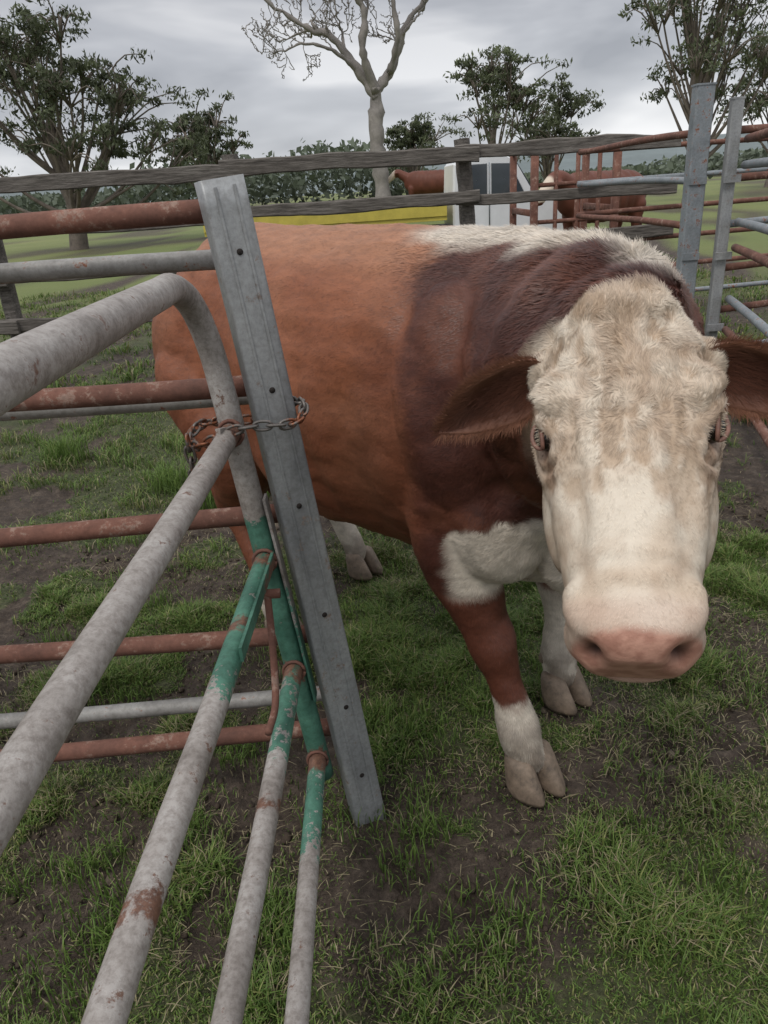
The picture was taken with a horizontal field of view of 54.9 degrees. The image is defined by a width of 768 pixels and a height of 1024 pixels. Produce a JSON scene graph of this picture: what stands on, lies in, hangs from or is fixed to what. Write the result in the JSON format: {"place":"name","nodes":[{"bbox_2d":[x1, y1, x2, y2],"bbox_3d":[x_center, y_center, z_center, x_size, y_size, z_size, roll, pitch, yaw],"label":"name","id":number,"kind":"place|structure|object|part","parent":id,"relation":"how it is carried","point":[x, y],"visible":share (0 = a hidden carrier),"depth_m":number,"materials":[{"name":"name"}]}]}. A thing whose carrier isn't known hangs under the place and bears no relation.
{"place":"outdoors","nodes":[
{"label":"outdoors","id":0,"kind":"place"},
{"bbox_2d":[0,175,767,1023],"bbox_3d":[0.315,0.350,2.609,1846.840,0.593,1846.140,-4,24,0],"label":"ground","id":1,"kind":"structure","parent":0,"point":[38,503],"depth_m":2.17,"materials":[{"name":"green plant"}]},
{"bbox_2d":[0,0,209,249],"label":"gum tree","id":2,"kind":"object","parent":1,"relation":"on","point":[50,87],"visible":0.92,"depth_m":29.04,"materials":[{"name":"green plant"}]},
{"bbox_2d":[0,250,321,728],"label":"grey pipe fence panel","id":3,"kind":"object","parent":1,"relation":"on","point":[105,266],"visible":0.37,"depth_m":1.75,"materials":[{"name":"grey metal"}]},
{"bbox_2d":[0,199,330,761],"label":"rusty pipe fence panel","id":4,"kind":"object","parent":1,"relation":"on","point":[97,219],"visible":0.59,"depth_m":1.78,"materials":[{"name":"brown metal"}]},
{"bbox_2d":[0,273,333,1023],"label":"steel pipe gate","id":5,"kind":"structure","parent":1,"relation":"on","point":[34,361],"depth_m":1.11,"materials":[{"name":"grey metal"}]},
{"bbox_2d":[183,396,308,475],"bbox_3d":[-0.294,-0.160,1.619,0.274,0.159,0.180,-4,24,0],"label":"chain","id":6,"kind":"object","parent":5,"relation":"attached to","point":[190,434],"visible":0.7,"depth_m":1.56,"materials":[{"name":"metal"}]},
{"bbox_2d":[155,88,252,187],"bbox_3d":[-8.777,-16.857,36.138,4.943,6.707,4.055,-4,24,0],"label":"gum tree","id":7,"kind":"object","parent":1,"relation":"on","point":[197,127],"visible":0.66,"depth_m":35.11,"materials":[{"name":"green plant"}]},
{"bbox_2d":[194,174,386,827],"bbox_3d":[-0.154,0.257,1.823,0.301,1.995,0.082,-4,24,0],"label":"steel gate post","id":8,"kind":"object","parent":1,"relation":"on","point":[227,215],"visible":0.86,"depth_m":1.64,"materials":[{"name":"grey metal"}]},
{"bbox_2d":[241,0,428,196],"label":"dead tree","id":9,"kind":"object","parent":1,"relation":"on","point":[366,77],"visible":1,"depth_m":24.10,"materials":[{"name":"grey wood"}]},
{"bbox_2d":[0,134,681,337],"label":"timber rail fence","id":10,"kind":"object","parent":1,"relation":"on","point":[463,153],"visible":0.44,"depth_m":7.57,"materials":[{"name":"grey wood"}]},
{"bbox_2d":[576,137,767,291],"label":"pipe yard panel","id":11,"kind":"object","parent":10,"relation":"attached to","point":[678,206],"visible":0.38,"depth_m":7.96,"materials":[{"name":"grey metal"}]},
{"bbox_2d":[203,156,562,236],"bbox_3d":[0.124,-6.075,15.254,7.305,2.020,2.050,-4,24,0],"label":"parked flatbed truck","id":12,"kind":"object","parent":1,"relation":"on","point":[490,175],"visible":0.1,"depth_m":14.29,"materials":[{"name":"white paint"}]},
{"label":"windows","id":13,"kind":"part","parent":12,"relation":"part of","materials":[{"name":"grey glass"}]},
{"bbox_2d":[0,137,767,214],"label":"distant trees","id":14,"kind":"object","parent":1,"relation":"on","point":[296,182],"visible":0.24,"depth_m":107.30,"materials":[{"name":"green plant"}]},
{"bbox_2d":[0,493,767,1021],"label":"soil clods","id":15,"kind":"object","parent":1,"relation":"on","point":[184,943],"visible":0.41,"depth_m":2.05,"materials":[{"name":"brown soil"}]},
{"bbox_2d":[388,169,443,194],"bbox_3d":[1.345,-11.160,25.818,2.520,1.592,0.668,4,25,17],"label":"red cow","id":16,"kind":"object","parent":1,"relation":"on","point":[425,182],"visible":0.61,"depth_m":25.46},
{"bbox_2d":[384,112,474,173],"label":"gum tree","id":17,"kind":"object","parent":1,"relation":"on","point":[418,134],"visible":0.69,"depth_m":51.22,"materials":[{"name":"green plant"}]},
{"bbox_2d":[152,222,767,807],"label":"hereford bull","id":18,"kind":"object","parent":1,"relation":"on","point":[496,408],"visible":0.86,"depth_m":1.63,"materials":[{"name":"brown"}]},
{"bbox_2d":[443,43,572,160],"bbox_3d":[6.392,-19.960,38.938,6.381,8.195,6.102,-4,24,0],"label":"gum tree","id":19,"kind":"object","parent":1,"relation":"on","point":[496,78],"visible":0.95,"depth_m":38.15,"materials":[{"name":"green plant"}]},
{"bbox_2d":[496,72,605,179],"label":"gum tree","id":20,"kind":"object","parent":1,"relation":"on","point":[558,127],"visible":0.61,"depth_m":48.24,"materials":[{"name":"green plant"}]},
{"bbox_2d":[510,151,621,230],"bbox_3d":[2.230,-3.591,9.362,1.030,1.950,1.380,-4,24,0],"label":"rusty cattle crush","id":21,"kind":"object","parent":1,"relation":"on","point":[532,211],"visible":0.24,"depth_m":8.66,"materials":[{"name":"brown metal"}]},
{"bbox_2d":[538,169,645,230],"bbox_3d":[3.750,-5.365,13.562,2.823,1.722,0.748,-17,27,-27],"label":"red cow","id":22,"kind":"object","parent":1,"relation":"on","point":[565,208],"visible":0.3,"depth_m":13.20},
{"bbox_2d":[618,0,767,202],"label":"gum tree","id":23,"kind":"object","parent":1,"relation":"on","point":[700,51],"visible":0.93,"depth_m":32.52,"materials":[{"name":"green plant"}]},
{"bbox_2d":[676,82,716,297],"bbox_3d":[2.212,-1.764,5.408,0.132,2.392,0.114,-4,24,0],"label":"steel yard post","id":24,"kind":"object","parent":1,"relation":"on","point":[698,140],"visible":0.62,"depth_m":5.12,"materials":[{"name":"grey metal"}]},
{"bbox_2d":[576,130,687,268],"bbox_3d":[2.124,-2.454,6.608,0.052,1.572,2.652,-5,24,-2],"label":"pipe yard panel","id":25,"kind":"object","parent":24,"relation":"attached to","point":[653,180],"visible":0.38,"depth_m":6.15,"materials":[{"name":"grey metal"}]},
{"bbox_2d":[704,96,745,338],"bbox_3d":[2.408,-1.687,5.327,0.120,2.292,0.094,-4,24,0],"label":"steel yard post","id":26,"kind":"object","parent":1,"relation":"on","point":[730,177],"visible":0.85,"depth_m":5.14,"materials":[{"name":"grey metal"}]},
{"bbox_2d":[720,124,767,342],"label":"pipe yard panel","id":27,"kind":"object","parent":26,"relation":"attached to","point":[746,129],"visible":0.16,"depth_m":5.33,"materials":[{"name":"grey metal"}]},
{"bbox_2d":[722,128,767,447],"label":"pipe yard panel","id":28,"kind":"object","parent":26,"relation":"attached to","point":[756,321],"visible":0.74,"depth_m":4.58,"materials":[{"name":"grey metal"}]},
{"bbox_2d":[713,44,767,186],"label":"gum tree","id":29,"kind":"object","parent":1,"relation":"on","point":[760,102],"visible":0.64,"depth_m":46.38,"materials":[{"name":"green plant"}]},
{"bbox_2d":[0,133,767,202],"bbox_3d":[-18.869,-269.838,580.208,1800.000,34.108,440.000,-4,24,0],"label":"hills","id":30,"kind":"structure","parent":0,"point":[634,157],"depth_m":462.07,"materials":[{"name":"green plant"}]},
{"bbox_2d":[0,0,767,176],"label":"sky","id":31,"kind":"structure","parent":0,"point":[197,44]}
]}

